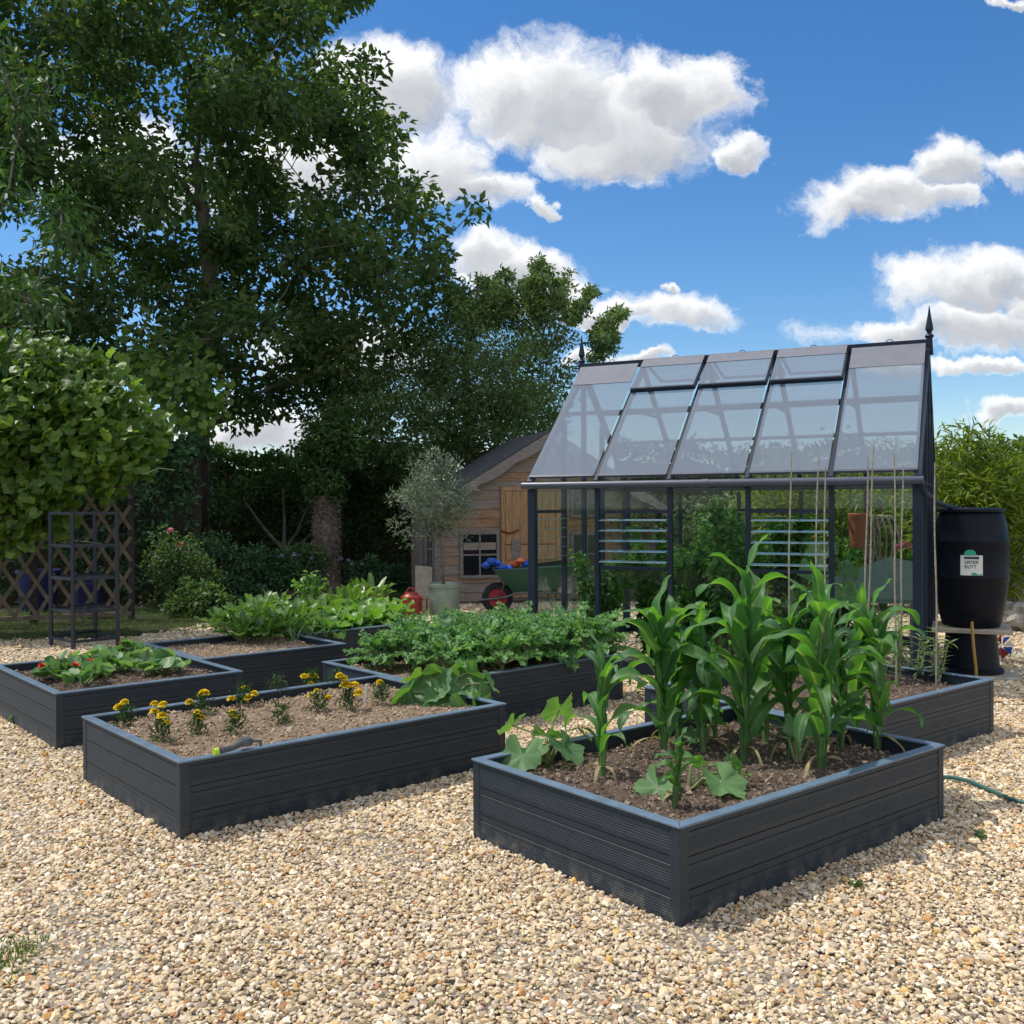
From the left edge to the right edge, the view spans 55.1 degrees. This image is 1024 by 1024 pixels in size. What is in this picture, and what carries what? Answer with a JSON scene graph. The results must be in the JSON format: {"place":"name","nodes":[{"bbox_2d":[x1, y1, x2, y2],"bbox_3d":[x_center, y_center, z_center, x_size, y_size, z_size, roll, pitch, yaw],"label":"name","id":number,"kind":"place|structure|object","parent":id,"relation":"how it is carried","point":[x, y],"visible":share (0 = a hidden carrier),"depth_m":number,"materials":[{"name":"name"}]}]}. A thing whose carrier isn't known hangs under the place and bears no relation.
{"place":"outdoors","nodes":[
{"label":"outdoors","id":0,"kind":"place"},
{"bbox_2d":[0,579,412,642],"bbox_3d":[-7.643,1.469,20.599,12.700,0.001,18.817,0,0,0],"label":"lawn","id":1,"kind":"structure","parent":0,"point":[122,604],"depth_m":13.12,"materials":[{"name":"plant"}]},
{"bbox_2d":[15,569,60,611],"bbox_3d":[-7.198,1.189,14.906,0.636,0.620,0.636,0,0,0],"label":"planter tub","id":2,"kind":"object","parent":1,"relation":"on","point":[23,583],"visible":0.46,"depth_m":14.68,"materials":[{"name":"blue plastic"}]},
{"bbox_2d":[0,482,134,623],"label":"trellis","id":3,"kind":"object","parent":1,"relation":"on","point":[35,586],"visible":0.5,"depth_m":13.36,"materials":[{"name":"brown wood"}]},
{"bbox_2d":[0,328,178,560],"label":"tree","id":4,"kind":"object","parent":1,"relation":"on","point":[82,432],"visible":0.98,"depth_m":11.63,"materials":[{"name":"green plant"}]},
{"bbox_2d":[0,420,217,603],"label":"laurel screen","id":5,"kind":"object","parent":1,"relation":"on","point":[176,497],"visible":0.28,"depth_m":16.10,"materials":[{"name":"plant"}]},
{"bbox_2d":[112,325,239,458],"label":"climbing vine","id":6,"kind":"object","parent":1,"relation":"on","point":[163,381],"visible":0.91,"depth_m":16.34,"materials":[{"name":"green plant"}]},
{"bbox_2d":[139,523,228,611],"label":"rose bush","id":7,"kind":"object","parent":1,"relation":"on","point":[198,569],"visible":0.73,"depth_m":14.62,"materials":[{"name":"green plant"}]},
{"bbox_2d":[160,575,236,617],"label":"border shrub","id":8,"kind":"object","parent":1,"relation":"on","point":[200,601],"visible":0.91,"depth_m":13.85,"materials":[{"name":"green plant"}]},
{"bbox_2d":[174,529,269,593],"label":"border shrub","id":9,"kind":"object","parent":1,"relation":"on","point":[235,570],"visible":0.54,"depth_m":15.51,"materials":[{"name":"green plant"}]},
{"bbox_2d":[0,0,491,537],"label":"oak tree","id":10,"kind":"object","parent":1,"relation":"on","point":[120,182],"visible":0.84,"depth_m":17.68,"materials":[{"name":"green plant"}]},
{"bbox_2d":[218,577,282,605],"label":"border shrub","id":11,"kind":"object","parent":1,"relation":"on","point":[247,589],"visible":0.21,"depth_m":15.21,"materials":[{"name":"green plant"}]},
{"bbox_2d":[208,456,342,589],"bbox_3d":[-4.481,0.207,18.392,2.668,2.531,0.880,0,0,0],"label":"bare stemmed bush","id":12,"kind":"object","parent":1,"relation":"on","point":[282,475],"visible":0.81,"depth_m":18.32,"materials":[{"name":"green plant"}]},
{"bbox_2d":[240,540,314,595],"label":"border shrub","id":13,"kind":"object","parent":1,"relation":"on","point":[282,564],"visible":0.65,"depth_m":15.93,"materials":[{"name":"green plant"}]},
{"bbox_2d":[269,541,331,589],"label":"border shrub","id":14,"kind":"object","parent":1,"relation":"on","point":[317,556],"visible":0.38,"depth_m":16.50,"materials":[{"name":"green plant"}]},
{"bbox_2d":[210,439,427,577],"bbox_3d":[-6.702,-0.176,22.279,9.964,3.307,2.187,0,0,8],"label":"boundary hedge","id":15,"kind":"object","parent":1,"relation":"on","point":[366,513],"visible":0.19,"depth_m":21.36,"materials":[{"name":"plant"}]},
{"bbox_2d":[284,402,370,587],"bbox_3d":[-3.280,-0.219,17.563,1.552,3.496,1.257,0,0,0],"label":"ivied trunk","id":16,"kind":"object","parent":1,"relation":"on","point":[333,436],"visible":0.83,"depth_m":17.36,"materials":[{"name":"green plant"}]},
{"bbox_2d":[338,551,393,585],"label":"border shrub","id":17,"kind":"object","parent":1,"relation":"on","point":[376,571],"visible":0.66,"depth_m":17.49,"materials":[{"name":"green plant"}]},
{"bbox_2d":[364,559,411,591],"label":"border shrub","id":18,"kind":"object","parent":1,"relation":"on","point":[402,582],"visible":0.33,"depth_m":18.09,"materials":[{"name":"green plant"}]},
{"bbox_2d":[287,250,632,489],"bbox_3d":[-0.887,-2.046,20.492,7.149,6.995,6.123,0,0,0],"label":"fruit tree","id":19,"kind":"object","parent":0,"point":[489,309],"visible":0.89,"depth_m":19.36,"materials":[{"name":"green plant"}]},
{"bbox_2d":[0,592,1023,1023],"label":"gravel ground","id":20,"kind":"structure","parent":0,"point":[452,982],"depth_m":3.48,"materials":[{"name":"beige gravel"}]},
{"bbox_2d":[0,927,57,984],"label":"grass tuft","id":21,"kind":"object","parent":20,"relation":"on","point":[17,951],"visible":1,"depth_m":3.41,"materials":[{"name":"green plant"}]},
{"bbox_2d":[0,18,115,377],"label":"ash tree","id":22,"kind":"object","parent":20,"relation":"on","point":[20,113],"visible":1,"depth_m":9.42,"materials":[{"name":"green plant"}]},
{"bbox_2d":[48,511,119,650],"bbox_3d":[-4.887,0.753,11.145,0.618,1.520,0.890,-1,0,-41],"label":"trellis","id":23,"kind":"object","parent":20,"relation":"on","point":[94,575],"visible":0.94,"depth_m":10.98,"materials":[{"name":"black metal"}]},
{"bbox_2d":[0,649,242,749],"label":"raised bed","id":24,"kind":"object","parent":20,"relation":"on","point":[50,711],"visible":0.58,"depth_m":6.76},
{"bbox_2d":[31,650,93,678],"bbox_3d":[-3.241,1.117,7.141,0.432,0.219,0.489,0,0,23],"label":"nasturtium","id":25,"kind":"object","parent":24,"relation":"on","point":[50,665],"visible":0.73,"depth_m":7.07,"materials":[{"name":"green plant"}]},
{"bbox_2d":[56,657,108,685],"bbox_3d":[-3.033,1.127,6.917,0.320,0.198,0.357,0,0,0],"label":"nasturtium","id":26,"kind":"object","parent":24,"relation":"on","point":[87,672],"visible":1,"depth_m":6.85,"materials":[{"name":"green plant"}]},
{"bbox_2d":[60,644,142,676],"bbox_3d":[-3.067,1.108,7.332,0.554,0.234,0.540,0,0,42],"label":"nasturtium","id":27,"kind":"object","parent":24,"relation":"on","point":[110,658],"visible":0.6,"depth_m":7.32,"materials":[{"name":"green plant"}]},
{"bbox_2d":[107,638,155,661],"bbox_3d":[-3.091,1.115,7.904,0.443,0.213,0.470,0,0,32],"label":"nasturtium","id":28,"kind":"object","parent":24,"relation":"on","point":[138,649],"visible":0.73,"depth_m":7.85,"materials":[{"name":"green plant"}]},
{"bbox_2d":[136,648,190,674],"bbox_3d":[-2.599,1.117,7.327,0.350,0.212,0.359,0,0,0],"label":"nasturtium","id":29,"kind":"object","parent":24,"relation":"on","point":[165,659],"visible":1,"depth_m":7.27,"materials":[{"name":"green plant"}]},
{"bbox_2d":[144,631,345,693],"bbox_3d":[-2.339,1.329,8.550,1.313,0.373,1.239,-1,0,-41],"label":"raised bed","id":30,"kind":"object","parent":20,"relation":"on","point":[254,660],"visible":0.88,"depth_m":8.29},
{"bbox_2d":[208,608,271,641],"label":"chard plant","id":31,"kind":"object","parent":30,"relation":"on","point":[241,626],"visible":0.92,"depth_m":8.94,"materials":[{"name":"green plant"}]},
{"bbox_2d":[244,616,292,641],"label":"chard plant","id":32,"kind":"object","parent":30,"relation":"on","point":[268,626],"visible":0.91,"depth_m":8.93,"materials":[{"name":"green plant"}]},
{"bbox_2d":[250,605,320,638],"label":"chard plant","id":33,"kind":"object","parent":30,"relation":"on","point":[279,613],"visible":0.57,"depth_m":9.24,"materials":[{"name":"green plant"}]},
{"bbox_2d":[81,675,506,839],"bbox_3d":[-1.238,1.339,5.727,2.017,0.373,1.366,-1,0,-41],"label":"raised bed","id":34,"kind":"object","parent":20,"relation":"on","point":[183,785],"visible":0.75,"depth_m":5.23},
{"bbox_2d":[146,701,178,741],"bbox_3d":[-1.854,1.106,5.148,0.180,0.231,0.173,0,0,20],"label":"marigold","id":35,"kind":"object","parent":34,"relation":"on","point":[161,722],"visible":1,"depth_m":5.14,"materials":[{"name":"green plant"}]},
{"bbox_2d":[335,672,363,710],"bbox_3d":[-0.979,1.094,5.905,0.169,0.260,0.176,0,0,-16],"label":"marigold","id":36,"kind":"object","parent":34,"relation":"on","point":[345,682],"visible":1,"depth_m":5.90,"materials":[{"name":"yellow plant"}]},
{"bbox_2d":[389,660,499,707],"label":"courgette plant","id":37,"kind":"object","parent":34,"relation":"on","point":[451,685],"visible":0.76,"depth_m":6.17,"materials":[{"name":"green plant"}]},
{"bbox_2d":[252,619,406,657],"bbox_3d":[-1.800,1.318,10.077,1.332,0.373,1.172,-1,0,-41],"label":"raised bed","id":38,"kind":"object","parent":20,"relation":"on","point":[352,638],"visible":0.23,"depth_m":9.53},
{"bbox_2d":[290,569,329,605],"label":"potato plant","id":39,"kind":"object","parent":38,"relation":"on","point":[318,588],"visible":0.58,"depth_m":11.12,"materials":[{"name":"green plant"}]},
{"bbox_2d":[303,608,353,639],"bbox_3d":[-1.795,1.086,9.590,0.500,0.268,0.541,0,0,0],"label":"lettuce","id":40,"kind":"object","parent":38,"relation":"on","point":[343,624],"visible":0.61,"depth_m":9.51,"materials":[{"name":"green plant"}]},
{"bbox_2d":[327,605,382,628],"bbox_3d":[-1.617,1.074,9.846,0.540,0.268,0.546,0,0,27],"label":"lettuce","id":41,"kind":"object","parent":38,"relation":"on","point":[360,617],"visible":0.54,"depth_m":9.80,"materials":[{"name":"green plant"}]},
{"bbox_2d":[355,601,400,625],"bbox_3d":[-1.460,1.110,10.202,0.602,0.340,0.620,0,0,0],"label":"lettuce","id":42,"kind":"object","parent":38,"relation":"on","point":[378,609],"visible":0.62,"depth_m":10.10,"materials":[{"name":"green plant"}]},
{"bbox_2d":[415,566,431,609],"bbox_3d":[-1.342,1.152,14.882,0.260,0.680,0.040,6,-22,-20],"label":"leaning plank","id":43,"kind":"object","parent":20,"relation":"on","point":[423,576],"visible":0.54,"depth_m":14.89,"materials":[{"name":"brown wood"}]},
{"bbox_2d":[426,582,462,615],"bbox_3d":[-0.967,1.247,14.054,0.498,0.465,0.498,-1,0,-40],"label":"plant pot","id":44,"kind":"object","parent":20,"relation":"on","point":[441,596],"visible":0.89,"depth_m":13.87,"materials":[{"name":"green ceramic"}]},
{"bbox_2d":[384,445,480,583],"bbox_3d":[-1.145,0.055,14.038,1.232,2.057,1.178,0,0,39],"label":"olive tree","id":45,"kind":"object","parent":44,"relation":"in","point":[419,489],"visible":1,"depth_m":14.00,"materials":[{"name":"green plant"}]},
{"bbox_2d":[322,651,622,721],"bbox_3d":[-0.280,1.324,7.688,2.000,0.373,1.297,-1,0,-41],"label":"raised bed","id":46,"kind":"object","parent":20,"relation":"on","point":[532,687],"visible":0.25,"depth_m":7.35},
{"bbox_2d":[342,627,398,668],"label":"kale plant","id":47,"kind":"object","parent":46,"relation":"on","point":[371,642],"visible":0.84,"depth_m":7.41,"materials":[{"name":"green plant"}]},
{"bbox_2d":[375,616,452,667],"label":"kale plant","id":48,"kind":"object","parent":46,"relation":"on","point":[411,635],"visible":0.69,"depth_m":7.35,"materials":[{"name":"green plant"}]},
{"bbox_2d":[404,605,473,663],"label":"kale plant","id":49,"kind":"object","parent":46,"relation":"on","point":[446,618],"visible":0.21,"depth_m":7.66,"materials":[{"name":"green plant"}]},
{"bbox_2d":[407,625,484,670],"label":"kale plant","id":50,"kind":"object","parent":46,"relation":"on","point":[439,639],"visible":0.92,"depth_m":7.14,"materials":[{"name":"green plant"}]},
{"bbox_2d":[448,612,521,668],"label":"kale plant","id":51,"kind":"object","parent":46,"relation":"on","point":[496,622],"visible":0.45,"depth_m":7.44,"materials":[{"name":"green plant"}]},
{"bbox_2d":[466,628,543,669],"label":"kale plant","id":52,"kind":"object","parent":46,"relation":"on","point":[503,644],"visible":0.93,"depth_m":7.11,"materials":[{"name":"green plant"}]},
{"bbox_2d":[485,612,568,669],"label":"kale plant","id":53,"kind":"object","parent":46,"relation":"on","point":[520,627],"visible":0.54,"depth_m":7.35,"materials":[{"name":"green plant"}]},
{"bbox_2d":[520,622,582,672],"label":"kale plant","id":54,"kind":"object","parent":46,"relation":"on","point":[562,630],"visible":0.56,"depth_m":7.49,"materials":[{"name":"green plant"}]},
{"bbox_2d":[550,609,623,661],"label":"kale plant","id":55,"kind":"object","parent":46,"relation":"on","point":[583,632],"visible":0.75,"depth_m":7.64,"materials":[{"name":"green plant"}]},
{"bbox_2d":[566,608,634,658],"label":"kale plant","id":56,"kind":"object","parent":46,"relation":"on","point":[601,628],"visible":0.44,"depth_m":7.79,"materials":[{"name":"green plant"}]},
{"bbox_2d":[398,429,666,603],"bbox_3d":[0.283,0.060,17.113,4.140,2.795,2.725,0,0,-16],"label":"playhouse","id":57,"kind":"object","parent":20,"relation":"on","point":[500,474],"visible":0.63,"depth_m":15.87,"materials":[{"name":"brown wood"}]},
{"bbox_2d":[460,531,499,578],"bbox_3d":[-0.514,0.684,15.676,0.650,0.750,0.028,0,0,-16],"label":"window","id":58,"kind":"structure","parent":57,"relation":"in","point":[483,545],"depth_m":15.67,"materials":[{"name":"grey wood"}]},
{"bbox_2d":[500,491,555,557],"bbox_3d":[0.256,0.204,15.868,0.940,1.080,0.062,0,0,-16],"label":"door","id":59,"kind":"structure","parent":57,"relation":"in","point":[516,502],"depth_m":15.85,"materials":[{"name":"orange wood"}]},
{"bbox_2d":[505,545,555,597],"bbox_3d":[0.303,0.959,15.894,0.843,0.850,0.042,0,0,-16],"label":"door","id":60,"kind":"structure","parent":57,"relation":"in","point":[548,552],"depth_m":15.91,"materials":[{"name":"orange wood"}]},
{"bbox_2d":[570,490,594,516],"bbox_3d":[1.236,-0.152,16.158,0.570,0.480,0.028,0,0,-16],"label":"window","id":61,"kind":"structure","parent":57,"relation":"in","point":[575,495],"depth_m":16.13,"materials":[{"name":"grey glass"}]},
{"bbox_2d":[571,532,594,575],"bbox_3d":[1.240,0.688,16.163,0.570,0.720,0.028,0,0,-16],"label":"window","id":62,"kind":"structure","parent":57,"relation":"in","point":[576,545],"depth_m":16.16,"materials":[{"name":"grey glass"}]},
{"bbox_2d":[478,563,594,612],"bbox_3d":[0.372,1.120,14.308,1.740,0.722,0.685,0,0,-6],"label":"wheelbarrow","id":63,"kind":"object","parent":20,"relation":"on","point":[515,580],"visible":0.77,"depth_m":14.08,"materials":[{"name":"metal"}]},
{"bbox_2d":[567,549,639,644],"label":"tomato plant","id":64,"kind":"object","parent":20,"relation":"on","point":[617,582],"visible":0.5,"depth_m":9.50,"materials":[{"name":"green plant"}]},
{"bbox_2d":[623,524,695,659],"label":"tomato plant","id":65,"kind":"object","parent":20,"relation":"on","point":[644,598],"visible":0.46,"depth_m":9.63,"materials":[{"name":"green plant"}]},
{"bbox_2d":[605,491,764,598],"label":"dark shrub","id":66,"kind":"object","parent":20,"relation":"on","point":[689,533],"visible":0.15,"depth_m":16.28,"materials":[{"name":"green plant"}]},
{"bbox_2d":[667,516,712,640],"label":"tomato plant","id":67,"kind":"object","parent":20,"relation":"on","point":[684,623],"visible":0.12,"depth_m":10.65,"materials":[{"name":"green plant"}]},
{"bbox_2d":[673,532,734,650],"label":"tomato plant","id":68,"kind":"object","parent":20,"relation":"on","point":[696,577],"visible":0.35,"depth_m":10.00,"materials":[{"name":"green plant"}]},
{"bbox_2d":[471,706,944,926],"bbox_3d":[0.970,1.334,4.708,1.949,0.373,1.285,-1,0,-39],"label":"raised bed","id":69,"kind":"object","parent":20,"relation":"on","point":[700,851],"visible":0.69,"depth_m":4.21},
{"bbox_2d":[497,693,591,770],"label":"courgette plant","id":70,"kind":"object","parent":69,"relation":"on","point":[534,754],"visible":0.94,"depth_m":4.79,"materials":[{"name":"green plant"}]},
{"bbox_2d":[564,630,657,781],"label":"maize plant","id":71,"kind":"object","parent":69,"relation":"on","point":[598,699],"visible":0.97,"depth_m":4.51,"materials":[{"name":"green plant"}]},
{"bbox_2d":[609,575,716,752],"bbox_3d":[0.756,0.821,4.977,0.660,0.996,0.320,0,0,-31],"label":"maize plant","id":72,"kind":"object","parent":69,"relation":"on","point":[656,630],"visible":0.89,"depth_m":4.99,"materials":[{"name":"green plant"}]},
{"bbox_2d":[651,727,700,808],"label":"maize plant","id":73,"kind":"object","parent":69,"relation":"on","point":[677,768],"visible":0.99,"depth_m":4.08,"materials":[{"name":"green plant"}]},
{"bbox_2d":[628,595,731,741],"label":"maize plant","id":74,"kind":"object","parent":69,"relation":"on","point":[682,676],"visible":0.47,"depth_m":5.12,"materials":[{"name":"green plant"}]},
{"bbox_2d":[633,751,750,799],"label":"courgette plant","id":75,"kind":"object","parent":69,"relation":"on","point":[728,778],"visible":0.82,"depth_m":4.30,"materials":[{"name":"green plant"}]},
{"bbox_2d":[667,602,730,754],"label":"maize plant","id":76,"kind":"object","parent":69,"relation":"on","point":[701,713],"visible":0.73,"depth_m":5.00,"materials":[{"name":"green plant"}]},
{"bbox_2d":[653,534,809,765],"bbox_3d":[1.167,0.716,4.811,0.835,1.217,0.503,0,0,-8],"label":"maize plant","id":77,"kind":"object","parent":69,"relation":"on","point":[746,680],"visible":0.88,"depth_m":4.83,"materials":[{"name":"green plant"}]},
{"bbox_2d":[708,566,809,741],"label":"maize plant","id":78,"kind":"object","parent":69,"relation":"on","point":[764,616],"visible":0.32,"depth_m":5.21,"materials":[{"name":"green plant"}]},
{"bbox_2d":[732,590,843,761],"bbox_3d":[1.377,0.841,4.927,0.555,0.894,0.254,0,0,19],"label":"maize plant","id":79,"kind":"object","parent":69,"relation":"on","point":[777,660],"visible":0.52,"depth_m":4.93,"materials":[{"name":"green plant"}]},
{"bbox_2d":[768,713,841,762],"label":"squash plant","id":80,"kind":"object","parent":69,"relation":"on","point":[788,727],"visible":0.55,"depth_m":4.79,"materials":[{"name":"green plant"}]},
{"bbox_2d":[760,560,883,776],"bbox_3d":[1.454,0.769,4.611,0.521,1.099,0.690,0,0,24],"label":"maize plant","id":81,"kind":"object","parent":69,"relation":"on","point":[816,657],"visible":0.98,"depth_m":4.61,"materials":[{"name":"green plant"}]},
{"bbox_2d":[800,607,890,751],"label":"maize plant","id":82,"kind":"object","parent":69,"relation":"on","point":[843,687],"visible":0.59,"depth_m":5.00,"materials":[{"name":"green plant"}]},
{"bbox_2d":[831,582,902,732],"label":"maize plant","id":83,"kind":"object","parent":69,"relation":"on","point":[854,664],"visible":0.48,"depth_m":5.19,"materials":[{"name":"green plant"}]},
{"bbox_2d":[833,578,926,751],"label":"maize plant","id":84,"kind":"object","parent":69,"relation":"on","point":[885,641],"visible":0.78,"depth_m":5.04,"materials":[{"name":"green plant"}]},
{"bbox_2d":[701,495,773,659],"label":"tomato plant","id":85,"kind":"object","parent":20,"relation":"on","point":[721,567],"visible":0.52,"depth_m":9.37,"materials":[{"name":"green plant"}]},
{"bbox_2d":[521,306,964,674],"bbox_3d":[2.512,-0.229,9.861,3.978,3.410,2.988,0,0,26],"label":"greenhouse","id":86,"kind":"object","parent":20,"relation":"on","point":[709,397],"visible":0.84,"depth_m":9.29,"materials":[{"name":"clear glass"}]},
{"bbox_2d":[848,513,868,547],"bbox_3d":[3.482,0.186,9.865,0.200,0.350,0.200,0,0,26],"label":"terracotta planter","id":87,"kind":"object","parent":86,"relation":"hanging from","point":[857,528],"visible":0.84,"depth_m":9.79,"materials":[{"name":"orange ceramic"}]},
{"bbox_2d":[863,515,899,564],"bbox_3d":[3.728,0.299,9.920,0.355,0.539,0.087,0,0,6],"label":"hose coil","id":88,"kind":"object","parent":86,"relation":"hanging from","point":[879,557],"visible":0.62,"depth_m":9.89,"materials":[{"name":"green plastic"}]},
{"bbox_2d":[721,440,858,601],"bbox_3d":[4.229,0.144,14.826,2.181,2.731,1.902,0,0,0],"label":"leafy bush","id":89,"kind":"object","parent":20,"relation":"on","point":[778,499],"visible":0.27,"depth_m":14.58,"materials":[{"name":"green plant"}]},
{"bbox_2d":[761,513,823,618],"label":"tomato plant","id":90,"kind":"object","parent":20,"relation":"on","point":[778,587],"visible":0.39,"depth_m":9.93,"materials":[{"name":"green plant"}]},
{"bbox_2d":[772,587,813,644],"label":"tomato plant","id":91,"kind":"object","parent":20,"relation":"on","point":[803,620],"visible":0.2,"depth_m":8.79,"materials":[{"name":"green plant"}]},
{"bbox_2d":[643,659,994,748],"bbox_3d":[2.064,1.319,6.523,2.026,0.373,1.337,-1,0,-39],"label":"raised bed","id":92,"kind":"object","parent":20,"relation":"on","point":[951,709],"visible":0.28,"depth_m":6.36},
{"bbox_2d":[782,541,876,638],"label":"squash plant","id":93,"kind":"object","parent":20,"relation":"on","point":[849,591],"visible":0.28,"depth_m":8.91,"materials":[{"name":"green plant"}]},
{"bbox_2d":[803,530,869,641],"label":"tomato plant","id":94,"kind":"object","parent":20,"relation":"on","point":[852,554],"visible":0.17,"depth_m":10.29,"materials":[{"name":"green plant"}]},
{"bbox_2d":[812,429,914,610],"bbox_3d":[5.540,0.150,14.388,2.333,2.699,1.948,0,0,0],"label":"leafy bush","id":95,"kind":"object","parent":20,"relation":"on","point":[856,494],"visible":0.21,"depth_m":14.16,"materials":[{"name":"green plant"}]},
{"bbox_2d":[826,557,912,667],"bbox_3d":[3.481,0.953,9.594,0.890,1.060,0.600,0,0,26],"label":"potting bench","id":96,"kind":"object","parent":20,"relation":"on","point":[882,571],"visible":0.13,"depth_m":9.23,"materials":[{"name":"green wood"}]},
{"bbox_2d":[885,416,1023,601],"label":"leafy bush","id":97,"kind":"object","parent":20,"relation":"on","point":[988,484],"visible":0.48,"depth_m":12.23,"materials":[{"name":"green plant"}]},
{"bbox_2d":[930,664,1022,681],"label":"paving slab","id":98,"kind":"structure","parent":20,"relation":"on","point":[1008,675],"depth_m":8.72,"materials":[{"name":"stone"}]},
{"bbox_2d":[931,621,1012,675],"bbox_3d":[4.220,1.253,9.016,0.660,0.415,0.600,0,0,24],"label":"butt stand","id":99,"kind":"object","parent":98,"relation":"on","point":[987,653],"visible":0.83,"depth_m":8.82,"materials":[{"name":"black plastic"}]},
{"bbox_2d":[933,508,1009,628],"bbox_3d":[4.211,0.502,9.000,0.646,1.084,0.673,0,0,24],"label":"water butt","id":100,"kind":"object","parent":99,"relation":"on","point":[973,558],"visible":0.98,"depth_m":8.76,"materials":[{"name":"black plastic"}]},
{"bbox_2d":[1002,601,1023,631],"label":"rock","id":101,"kind":"object","parent":20,"relation":"on","point":[1013,616],"visible":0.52,"depth_m":11.83,"materials":[{"name":"grey stone"}]},
{"bbox_2d":[0,0,1023,482],"label":"sky","id":102,"kind":"structure","parent":0,"point":[734,175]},
{"bbox_2d":[610,425,1023,579],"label":"boundary hedge","id":103,"kind":"object","parent":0,"point":[630,464],"visible":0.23,"depth_m":20.29,"materials":[{"name":"plant"}]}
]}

